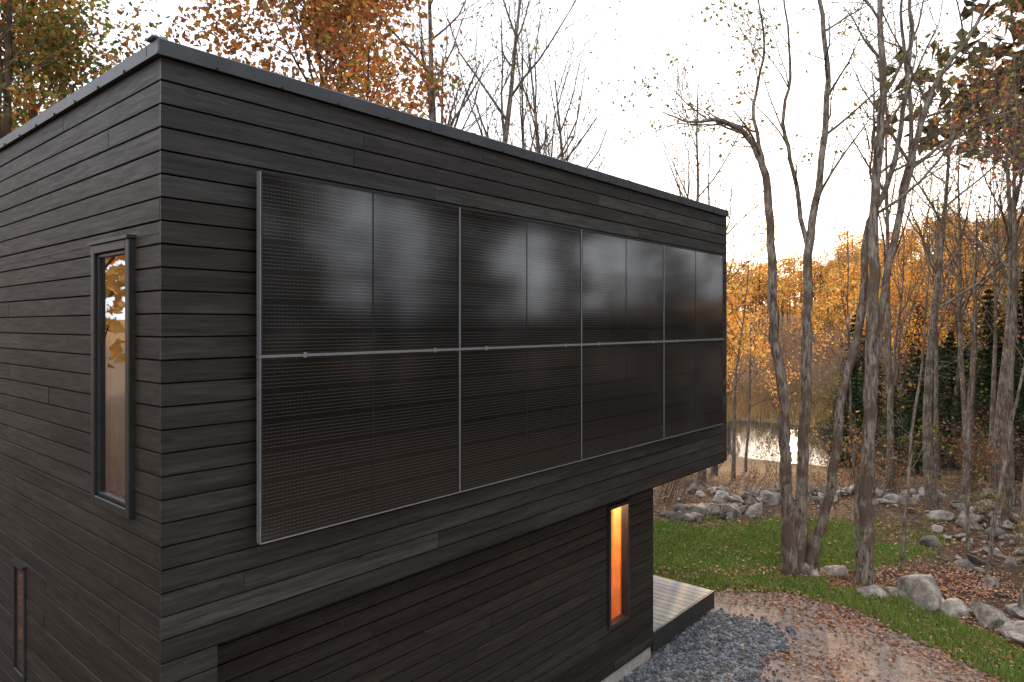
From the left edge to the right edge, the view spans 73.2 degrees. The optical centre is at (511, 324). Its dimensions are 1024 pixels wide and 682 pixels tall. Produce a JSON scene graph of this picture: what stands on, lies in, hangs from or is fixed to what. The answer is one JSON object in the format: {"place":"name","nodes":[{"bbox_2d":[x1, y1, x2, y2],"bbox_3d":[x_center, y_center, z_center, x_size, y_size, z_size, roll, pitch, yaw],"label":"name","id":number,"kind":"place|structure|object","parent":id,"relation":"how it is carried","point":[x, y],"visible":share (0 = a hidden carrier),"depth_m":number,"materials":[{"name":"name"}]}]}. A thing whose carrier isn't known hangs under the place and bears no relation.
{"place":"outdoors","nodes":[
{"label":"outdoors","id":0,"kind":"place"},
{"bbox_2d":[0,0,1023,310],"label":"sky","id":1,"kind":"structure","parent":0,"point":[641,18],"materials":[{"name":"white"}]},
{"bbox_2d":[726,420,859,467],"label":"pond","id":2,"kind":"structure","parent":0,"point":[741,430],"depth_m":34.62,"materials":[{"name":"grey liquid"}]},
{"bbox_2d":[653,513,1023,681],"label":"lawn grass","id":3,"kind":"structure","parent":0,"point":[977,659],"depth_m":12.00,"materials":[{"name":"green plant"}]},
{"bbox_2d":[653,256,1023,681],"bbox_3d":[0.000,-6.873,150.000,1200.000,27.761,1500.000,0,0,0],"label":"ground","id":4,"kind":"structure","parent":0,"point":[898,514],"depth_m":15.57,"materials":[{"name":"green plant"}]},
{"bbox_2d":[0,0,136,130],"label":"autumn oak tree","id":5,"kind":"object","parent":4,"relation":"on","point":[82,4],"visible":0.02,"depth_m":18.88,"materials":[{"name":"orange plant"}]},
{"bbox_2d":[0,0,156,130],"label":"autumn oak tree","id":6,"kind":"object","parent":4,"relation":"on","point":[32,110],"visible":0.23,"depth_m":16.73,"materials":[{"name":"orange plant"}]},
{"bbox_2d":[0,0,179,138],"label":"autumn oak tree","id":7,"kind":"object","parent":4,"relation":"on","point":[52,47],"visible":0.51,"depth_m":13.88,"materials":[{"name":"orange plant"}]},
{"bbox_2d":[148,0,480,117],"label":"orange maple tree","id":8,"kind":"object","parent":4,"relation":"on","point":[345,14],"visible":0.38,"depth_m":17.13,"materials":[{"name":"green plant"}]},
{"bbox_2d":[221,0,468,121],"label":"orange maple tree","id":9,"kind":"object","parent":4,"relation":"on","point":[377,84],"visible":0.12,"depth_m":21.29,"materials":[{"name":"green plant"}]},
{"bbox_2d":[246,0,583,146],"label":"bare tree","id":10,"kind":"object","parent":4,"relation":"on","point":[432,106],"visible":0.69,"depth_m":18.35,"materials":[{"name":"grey plant"}]},
{"bbox_2d":[376,0,512,130],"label":"bare tree","id":11,"kind":"object","parent":4,"relation":"on","point":[442,108],"visible":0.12,"depth_m":25.11,"materials":[{"name":"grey plant"}]},
{"bbox_2d":[462,0,612,162],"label":"bare tree","id":12,"kind":"object","parent":4,"relation":"on","point":[534,110],"visible":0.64,"depth_m":17.82,"materials":[{"name":"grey plant"}]},
{"bbox_2d":[425,0,660,168],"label":"bare tree","id":13,"kind":"object","parent":4,"relation":"on","point":[506,118],"visible":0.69,"depth_m":18.99,"materials":[{"name":"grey plant"}]},
{"bbox_2d":[461,0,632,161],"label":"bare tree","id":14,"kind":"object","parent":4,"relation":"on","point":[522,118],"visible":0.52,"depth_m":22.09,"materials":[{"name":"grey plant"}]},
{"bbox_2d":[508,8,588,158],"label":"slender tree","id":15,"kind":"object","parent":4,"relation":"on","point":[552,91],"visible":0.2,"depth_m":23.05,"materials":[{"name":"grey plant"}]},
{"bbox_2d":[479,0,649,175],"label":"bare tree","id":16,"kind":"object","parent":4,"relation":"on","point":[560,135],"visible":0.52,"depth_m":20.94,"materials":[{"name":"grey plant"}]},
{"bbox_2d":[601,646,650,681],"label":"foundation","id":17,"kind":"object","parent":4,"relation":"on","point":[618,675],"visible":0.15,"depth_m":8.70,"materials":[{"name":"concrete"}]},
{"bbox_2d":[0,63,723,645],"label":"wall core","id":18,"kind":"object","parent":17,"relation":"on","point":[256,335],"visible":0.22,"depth_m":4.48,"materials":[{"name":"black wood"}]},
{"bbox_2d":[10,558,26,681],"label":"window frame","id":19,"kind":"object","parent":18,"relation":"attached to","point":[22,569],"visible":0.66,"depth_m":5.60,"materials":[{"name":"black metal"}]},
{"bbox_2d":[17,570,22,669],"bbox_3d":[-3.951,2.375,5.540,0.198,0.768,0.004,0,0,41],"label":"window glass","id":20,"kind":"object","parent":19,"relation":"attached to","point":[19,619],"visible":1,"depth_m":5.54,"materials":[{"name":"grey glass"}]},
{"bbox_2d":[0,59,162,681],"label":"side wall siding","id":21,"kind":"object","parent":18,"relation":"attached to","point":[92,592],"visible":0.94,"depth_m":4.73,"materials":[{"name":"black wood"}]},
{"bbox_2d":[87,234,138,519],"bbox_3d":[-2.448,0.306,4.247,0.635,1.667,0.100,0,0,41],"label":"side window frame","id":22,"kind":"object","parent":18,"relation":"attached to","point":[114,246],"visible":0.69,"depth_m":4.16,"materials":[{"name":"black metal"}]},
{"bbox_2d":[101,254,124,500],"bbox_3d":[-2.447,0.318,4.248,0.453,1.483,0.005,0,0,41],"label":"side window glass","id":23,"kind":"object","parent":22,"relation":"attached to","point":[112,375],"visible":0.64,"depth_m":4.26,"materials":[{"name":"clear glass"}]},
{"bbox_2d":[0,34,729,217],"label":"roof cap flashing","id":24,"kind":"object","parent":18,"relation":"on","point":[155,48],"visible":0.65,"depth_m":4.78,"materials":[{"name":"black metal"}]},
{"bbox_2d":[3,67,726,215],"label":"flashing fasteners","id":25,"kind":"object","parent":24,"relation":"attached to","point":[217,68],"visible":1,"depth_m":4.96,"materials":[{"name":"metal"}]},
{"bbox_2d":[216,489,652,681],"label":"wall siding","id":26,"kind":"object","parent":18,"relation":"attached to","point":[530,607],"depth_m":6.67,"materials":[{"name":"black wood"}]},
{"bbox_2d":[159,57,726,681],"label":"solar wall siding","id":27,"kind":"object","parent":18,"relation":"attached to","point":[201,619],"visible":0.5,"depth_m":4.26,"materials":[{"name":"black wood"}]},
{"bbox_2d":[256,171,723,544],"bbox_3d":[0.615,0.200,6.699,0.115,2.249,6.676,0,0,41],"label":"solar panel array","id":28,"kind":"object","parent":27,"relation":"attached to","point":[410,351],"visible":1,"depth_m":5.33,"materials":[{"name":"black glass"}]},
{"bbox_2d":[611,507,620,618],"bbox_3d":[0.873,3.045,8.967,1.155,2.190,1.250,0,0,41],"label":"interior pine lining","id":29,"kind":"object","parent":18,"relation":"attached to","point":[615,563],"visible":0.04,"depth_m":8.75,"materials":[{"name":"orange wood"}]},
{"bbox_2d":[606,499,629,630],"bbox_3d":[1.282,2.928,8.464,0.110,1.485,0.480,0,0,41],"label":"window frame","id":30,"kind":"object","parent":18,"relation":"on","point":[624,615],"visible":0.68,"depth_m":8.59,"materials":[{"name":"black metal"}]},
{"bbox_3d":[-2.555,1.393,9.308,7.991,5.752,7.541,0,0,41],"label":"siding on the far walls","id":31,"kind":"object","parent":17,"relation":"on","visible":0},
{"bbox_2d":[652,226,725,635],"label":"corner trim","id":32,"kind":"structure","parent":31,"relation":"attached to","point":[725,395],"depth_m":9.52,"materials":[{"name":"black wood"}]},
{"bbox_2d":[652,575,713,650],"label":"wooden deck","id":33,"kind":"structure","parent":4,"relation":"on","point":[678,607],"depth_m":10.07,"materials":[{"name":"grey wood"}]},
{"bbox_2d":[650,56,732,206],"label":"slender tree","id":34,"kind":"object","parent":4,"relation":"on","point":[689,184],"visible":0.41,"depth_m":22.82,"materials":[{"name":"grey plant"}]},
{"bbox_2d":[605,0,817,484],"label":"bare tree","id":35,"kind":"object","parent":4,"relation":"on","point":[702,476],"visible":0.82,"depth_m":20.29,"materials":[{"name":"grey plant"}]},
{"bbox_2d":[656,495,771,521],"bbox_3d":[4.629,4.401,16.222,2.958,0.466,1.434,0,0,-16],"label":"rock pile","id":36,"kind":"object","parent":4,"relation":"on","point":[692,512],"visible":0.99,"depth_m":15.97,"materials":[{"name":"stone"}]},
{"bbox_2d":[639,38,832,475],"bbox_3d":[7.486,-2.038,23.607,6.043,14.701,3.982,0,0,3],"label":"bare tree","id":37,"kind":"object","parent":4,"relation":"on","point":[716,466],"visible":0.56,"depth_m":23.72,"materials":[{"name":"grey plant"}]},
{"bbox_2d":[726,265,750,455],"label":"golden tree","id":38,"kind":"object","parent":4,"relation":"on","point":[733,331],"visible":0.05,"depth_m":30.05,"materials":[{"name":"orange plant"}]},
{"bbox_2d":[726,203,781,479],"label":"golden tree","id":39,"kind":"object","parent":4,"relation":"on","point":[733,469],"visible":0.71,"depth_m":21.99,"materials":[{"name":"orange plant"}]},
{"bbox_2d":[664,482,853,507],"bbox_3d":[6.361,4.433,17.729,4.932,0.499,2.551,0,0,6],"label":"rock pile","id":40,"kind":"object","parent":4,"relation":"on","point":[767,496],"visible":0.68,"depth_m":17.62,"materials":[{"name":"stone"}]},
{"bbox_2d":[726,249,799,471],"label":"golden tree","id":41,"kind":"object","parent":4,"relation":"on","point":[748,426],"visible":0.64,"depth_m":25.54,"materials":[{"name":"orange plant"}]},
{"bbox_2d":[604,0,991,577],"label":"multi stem maple tree","id":42,"kind":"object","parent":4,"relation":"on","point":[798,551],"visible":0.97,"depth_m":12.13,"materials":[{"name":"grey plant"}]},
{"bbox_2d":[801,562,819,576],"bbox_3d":[5.235,4.381,12.119,0.335,0.411,0.204,0,0,27],"label":"boulder","id":43,"kind":"object","parent":4,"relation":"on","point":[805,567],"visible":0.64,"depth_m":12.03,"materials":[{"name":"stone"}]},
{"bbox_2d":[820,565,847,576],"bbox_3d":[5.685,4.369,12.201,0.466,0.279,0.275,0,0,0],"label":"boulder","id":44,"kind":"object","parent":4,"relation":"on","point":[834,570],"visible":0.74,"depth_m":12.09,"materials":[{"name":"stone"}]},
{"bbox_2d":[791,210,885,411],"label":"golden tree","id":45,"kind":"object","parent":4,"relation":"on","point":[841,299],"visible":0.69,"depth_m":38.36,"materials":[{"name":"orange plant"}]},
{"bbox_2d":[816,381,860,467],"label":"hemlock tree","id":46,"kind":"object","parent":4,"relation":"on","point":[842,460],"visible":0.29,"depth_m":27.95,"materials":[{"name":"green plant"}]},
{"bbox_2d":[653,470,1023,681],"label":"fallen leaves","id":47,"kind":"object","parent":4,"relation":"on","point":[878,628],"visible":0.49,"depth_m":11.12,"materials":[{"name":"brown plant"}]},
{"bbox_2d":[658,367,1023,566],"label":"underbrush","id":48,"kind":"object","parent":4,"relation":"on","point":[977,457],"visible":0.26,"depth_m":19.25,"materials":[{"name":"brown plant"}]},
{"bbox_2d":[817,308,886,435],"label":"hemlock tree","id":49,"kind":"object","parent":4,"relation":"on","point":[851,331],"visible":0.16,"depth_m":35.99,"materials":[{"name":"green plant"}]},
{"bbox_2d":[821,361,883,460],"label":"hemlock tree","id":50,"kind":"object","parent":4,"relation":"on","point":[856,401],"visible":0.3,"depth_m":29.86,"materials":[{"name":"green plant"}]},
{"bbox_2d":[726,373,981,429],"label":"marsh reeds","id":51,"kind":"object","parent":4,"relation":"on","point":[741,410],"visible":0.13,"depth_m":44.48,"materials":[{"name":"brown plant"}]},
{"bbox_2d":[819,204,913,555],"bbox_3d":[6.371,1.156,13.096,1.362,6.834,2.040,0,0,0],"label":"sapling tree","id":52,"kind":"object","parent":4,"relation":"on","point":[852,437],"visible":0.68,"depth_m":12.96,"materials":[{"name":"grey plant"}]},
{"bbox_2d":[856,584,890,600],"bbox_3d":[5.931,4.409,11.238,0.582,0.262,0.405,0,0,-34],"label":"boulder","id":53,"kind":"object","parent":4,"relation":"on","point":[876,589],"visible":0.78,"depth_m":11.21,"materials":[{"name":"stone"}]},
{"bbox_2d":[726,202,1023,407],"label":"distant forest","id":54,"kind":"object","parent":4,"relation":"on","point":[790,338],"visible":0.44,"depth_m":84.35,"materials":[{"name":"orange plant"}]},
{"bbox_2d":[848,335,906,447],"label":"hemlock tree","id":55,"kind":"object","parent":4,"relation":"on","point":[860,360],"visible":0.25,"depth_m":31.93,"materials":[{"name":"green plant"}]},
{"bbox_2d":[760,484,996,510],"bbox_3d":[9.525,4.487,17.878,5.860,0.545,3.422,0,0,23],"label":"rock pile","id":56,"kind":"object","parent":4,"relation":"on","point":[892,498],"visible":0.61,"depth_m":17.80,"materials":[{"name":"stone"}]},
{"bbox_2d":[852,205,911,376],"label":"slender tree","id":57,"kind":"object","parent":4,"relation":"on","point":[881,345],"visible":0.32,"depth_m":29.16,"materials":[{"name":"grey plant"}]},
{"bbox_2d":[832,232,932,338],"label":"golden tree","id":58,"kind":"object","parent":4,"relation":"on","point":[891,287],"visible":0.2,"depth_m":42.95,"materials":[{"name":"orange plant"}]},
{"bbox_2d":[801,2,973,489],"bbox_3d":[10.307,-2.646,19.039,3.984,14.706,6.045,0,0,0],"label":"bare tree","id":59,"kind":"object","parent":4,"relation":"on","point":[890,421],"visible":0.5,"depth_m":19.49,"materials":[{"name":"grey plant"}]},
{"bbox_2d":[883,587,897,595],"bbox_3d":[6.196,4.371,11.184,0.370,0.182,0.188,0,0,29],"label":"boulder","id":60,"kind":"object","parent":4,"relation":"on","point":[890,589],"visible":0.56,"depth_m":11.20,"materials":[{"name":"stone"}]},
{"bbox_2d":[875,386,922,475],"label":"hemlock tree","id":61,"kind":"object","parent":4,"relation":"on","point":[895,417],"visible":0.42,"depth_m":24.40,"materials":[{"name":"green plant"}]},
{"bbox_2d":[862,152,943,401],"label":"slender tree","id":62,"kind":"object","parent":4,"relation":"on","point":[895,340],"visible":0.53,"depth_m":22.79,"materials":[{"name":"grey plant"}]},
{"bbox_2d":[823,562,986,624],"bbox_3d":[6.619,4.412,11.216,2.719,0.117,3.062,0,0,30],"label":"rock pile","id":63,"kind":"object","parent":4,"relation":"on","point":[969,609],"visible":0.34,"depth_m":10.86,"materials":[{"name":"stone"}]},
{"bbox_2d":[797,0,1023,585],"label":"maple tree","id":64,"kind":"object","parent":4,"relation":"on","point":[864,572],"visible":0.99,"depth_m":11.74,"materials":[{"name":"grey plant"}]},
{"bbox_2d":[845,222,989,402],"bbox_3d":[17.803,0.503,30.810,3.981,10.381,4.876,0,0,-7],"label":"golden tree","id":65,"kind":"object","parent":4,"relation":"on","point":[902,350],"visible":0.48,"depth_m":30.50,"materials":[{"name":"orange plant"}]},
{"bbox_2d":[897,574,941,612],"bbox_3d":[6.442,4.320,10.896,0.656,0.759,0.731,0,0,42],"label":"boulder","id":66,"kind":"object","parent":4,"relation":"on","point":[923,590],"visible":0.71,"depth_m":10.75,"materials":[{"name":"stone"}]},
{"bbox_2d":[883,354,956,473],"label":"hemlock tree","id":67,"kind":"object","parent":4,"relation":"on","point":[918,410],"visible":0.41,"depth_m":25.43,"materials":[{"name":"green plant"}]},
{"bbox_2d":[881,300,958,439],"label":"hemlock tree","id":68,"kind":"object","parent":4,"relation":"on","point":[905,371],"visible":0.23,"depth_m":32.98,"materials":[{"name":"green plant"}]},
{"bbox_2d":[877,187,972,570],"bbox_3d":[7.556,1.002,12.525,1.480,7.140,1.762,0,0,-12],"label":"sapling tree","id":69,"kind":"object","parent":4,"relation":"on","point":[909,469],"visible":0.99,"depth_m":12.47,"materials":[{"name":"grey plant"}]},
{"bbox_2d":[845,13,1023,509],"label":"bare tree","id":70,"kind":"object","parent":4,"relation":"on","point":[931,497],"visible":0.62,"depth_m":16.28,"materials":[{"name":"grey plant"}]},
{"bbox_2d":[894,105,996,479],"bbox_3d":[13.987,-0.837,22.221,3.162,11.672,4.798,0,0,23],"label":"bare tree","id":71,"kind":"object","parent":4,"relation":"on","point":[936,461],"visible":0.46,"depth_m":21.93,"materials":[{"name":"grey plant"}]},
{"bbox_2d":[907,277,985,423],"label":"hemlock tree","id":72,"kind":"object","parent":4,"relation":"on","point":[967,340],"visible":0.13,"depth_m":35.71,"materials":[{"name":"green plant"}]},
{"bbox_2d":[871,4,1023,522],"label":"bare tree","id":73,"kind":"object","parent":4,"relation":"on","point":[1006,485],"visible":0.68,"depth_m":15.21,"materials":[{"name":"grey plant"}]},
{"bbox_2d":[871,0,1023,198],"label":"red maple tree","id":74,"kind":"object","parent":4,"relation":"on","point":[972,73],"visible":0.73,"depth_m":13.93,"materials":[{"name":"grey plant"}]},
{"bbox_2d":[872,492,1023,546],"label":"rock pile","id":75,"kind":"object","parent":4,"relation":"on","point":[941,515],"visible":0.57,"depth_m":15.47,"materials":[{"name":"stone"}]},
{"bbox_2d":[906,228,989,418],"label":"golden tree","id":76,"kind":"object","parent":4,"relation":"on","point":[952,328],"visible":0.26,"depth_m":34.58,"materials":[{"name":"orange plant"}]},
{"bbox_2d":[890,181,1006,467],"bbox_3d":[17.426,-0.123,27.408,3.993,11.541,4.233,0,0,42],"label":"bare tree","id":77,"kind":"object","parent":4,"relation":"on","point":[956,387],"visible":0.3,"depth_m":26.82,"materials":[{"name":"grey plant"}]},
{"bbox_2d":[938,598,969,618],"bbox_3d":[6.744,4.421,10.561,0.462,0.302,0.503,0,0,0],"label":"boulder","id":78,"kind":"object","parent":4,"relation":"on","point":[957,606],"visible":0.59,"depth_m":10.51,"materials":[{"name":"stone"}]},
{"bbox_2d":[921,331,986,467],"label":"hemlock tree","id":79,"kind":"object","parent":4,"relation":"on","point":[949,393],"visible":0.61,"depth_m":26.85,"materials":[{"name":"green plant"}]},
{"bbox_2d":[888,62,1023,495],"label":"bare tree","id":80,"kind":"object","parent":4,"relation":"on","point":[963,403],"visible":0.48,"depth_m":18.02,"materials":[{"name":"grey plant"}]},
{"bbox_2d":[891,0,1023,487],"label":"bare tree","id":81,"kind":"object","parent":4,"relation":"on","point":[998,433],"visible":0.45,"depth_m":19.31,"materials":[{"name":"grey plant"}]},
{"bbox_2d":[895,138,1023,473],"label":"bare tree","id":82,"kind":"object","parent":4,"relation":"on","point":[975,360],"visible":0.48,"depth_m":23.87,"materials":[{"name":"plant"}]},
{"bbox_2d":[900,121,1023,482],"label":"bare tree","id":83,"kind":"object","parent":4,"relation":"on","point":[993,390],"visible":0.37,"depth_m":21.00,"materials":[{"name":"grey plant"}]},
{"bbox_2d":[924,205,1005,394],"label":"golden tree","id":84,"kind":"object","parent":4,"relation":"on","point":[968,274],"visible":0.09,"depth_m":39.61,"materials":[{"name":"orange plant"}]},
{"bbox_2d":[918,206,1020,550],"bbox_3d":[8.957,1.061,13.551,1.362,7.038,1.398,0,0,0],"label":"sapling tree","id":85,"kind":"object","parent":4,"relation":"on","point":[972,347],"visible":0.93,"depth_m":13.57,"materials":[{"name":"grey plant"}]},
{"bbox_2d":[917,0,1023,531],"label":"red maple tree","id":86,"kind":"object","parent":4,"relation":"on","point":[1021,511],"visible":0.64,"depth_m":15.27,"materials":[{"name":"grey plant"}]},
{"bbox_2d":[919,524,1023,570],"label":"rock pile","id":87,"kind":"object","parent":4,"relation":"on","point":[933,541],"visible":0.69,"depth_m":13.65,"materials":[{"name":"stone"}]},
{"bbox_2d":[936,546,1020,597],"bbox_3d":[8.977,4.401,11.671,2.260,0.242,3.810,0,0,0],"label":"rock pile","id":88,"kind":"object","parent":4,"relation":"on","point":[991,580],"visible":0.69,"depth_m":11.68,"materials":[{"name":"stone"}]},
{"bbox_2d":[940,310,1023,457],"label":"hemlock tree","id":89,"kind":"object","parent":4,"relation":"on","point":[986,380],"visible":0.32,"depth_m":27.95,"materials":[{"name":"green plant"}]},
{"bbox_2d":[943,286,1021,439],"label":"hemlock tree","id":90,"kind":"object","parent":4,"relation":"on","point":[985,297],"visible":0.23,"depth_m":30.95,"materials":[{"name":"green plant"}]},
{"bbox_2d":[953,43,1023,505],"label":"bare tree","id":91,"kind":"object","parent":4,"relation":"on","point":[1012,479],"visible":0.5,"depth_m":16.89,"materials":[{"name":"plant"}]},
{"bbox_2d":[968,600,1010,628],"bbox_3d":[7.118,4.357,10.218,0.492,0.428,0.532,0,0,0],"label":"boulder","id":92,"kind":"object","parent":4,"relation":"on","point":[987,616],"visible":0.71,"depth_m":10.09,"materials":[{"name":"stone"}]},
{"bbox_2d":[970,360,1023,480],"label":"hemlock tree","id":93,"kind":"object","parent":4,"relation":"on","point":[1016,412],"visible":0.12,"depth_m":22.35,"materials":[{"name":"green plant"}]},
{"bbox_2d":[970,150,1023,380],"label":"slender tree","id":94,"kind":"object","parent":4,"relation":"on","point":[1017,334],"visible":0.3,"depth_m":25.66,"materials":[{"name":"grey plant"}]},
{"bbox_2d":[977,327,1023,473],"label":"hemlock tree","id":95,"kind":"object","parent":4,"relation":"on","point":[1021,360],"visible":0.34,"depth_m":24.52,"materials":[{"name":"green plant"}]},
{"bbox_2d":[978,267,1023,417],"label":"hemlock tree","id":96,"kind":"object","parent":4,"relation":"on","point":[1020,323],"visible":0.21,"depth_m":32.97,"materials":[{"name":"green plant"}]},
{"bbox_2d":[981,256,1023,573],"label":"sapling tree","id":97,"kind":"object","parent":4,"relation":"on","point":[991,541],"visible":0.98,"depth_m":12.23,"materials":[{"name":"brown plant"}]},
{"bbox_2d":[993,625,1011,634],"bbox_3d":[7.069,4.392,9.874,0.227,0.205,0.313,0,0,17],"label":"boulder","id":98,"kind":"object","parent":4,"relation":"on","point":[1000,629],"visible":0.63,"depth_m":9.81,"materials":[{"name":"stone"}]},
{"bbox_2d":[1003,620,1023,642],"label":"boulder","id":99,"kind":"object","parent":4,"relation":"on","point":[1017,626],"visible":0.66,"depth_m":9.76,"materials":[{"name":"stone"}]},
{"bbox_2d":[1005,603,1023,620],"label":"boulder","id":100,"kind":"object","parent":4,"relation":"on","point":[1013,610],"visible":0.71,"depth_m":10.37,"materials":[{"name":"stone"}]},
{"bbox_2d":[1007,632,1023,644],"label":"boulder","id":101,"kind":"object","parent":4,"relation":"on","point":[1018,637],"visible":1,"depth_m":9.45,"materials":[{"name":"stone"}]},
{"bbox_2d":[1017,583,1023,608],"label":"boulder","id":102,"kind":"object","parent":4,"relation":"on","point":[1020,601],"visible":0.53,"depth_m":10.37,"materials":[{"name":"grey stone"}]},
{"bbox_2d":[710,591,999,681],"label":"dirt path","id":103,"kind":"structure","parent":0,"point":[883,669],"depth_m":9.33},
{"bbox_2d":[619,612,785,681],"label":"gravel strip","id":104,"kind":"object","parent":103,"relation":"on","point":[743,674],"visible":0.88,"depth_m":9.14,"materials":[{"name":"grey gravel"}]},
{"bbox_2d":[620,606,800,681],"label":"gravel stones","id":105,"kind":"object","parent":104,"relation":"on","point":[699,673],"visible":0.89,"depth_m":9.24,"materials":[{"name":"grey gravel"}]},
{"bbox_2d":[874,0,1023,167],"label":"surrounding forest","id":106,"kind":"object","parent":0,"point":[962,60],"visible":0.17,"depth_m":27.22,"materials":[{"name":"orange plant"}]}
]}

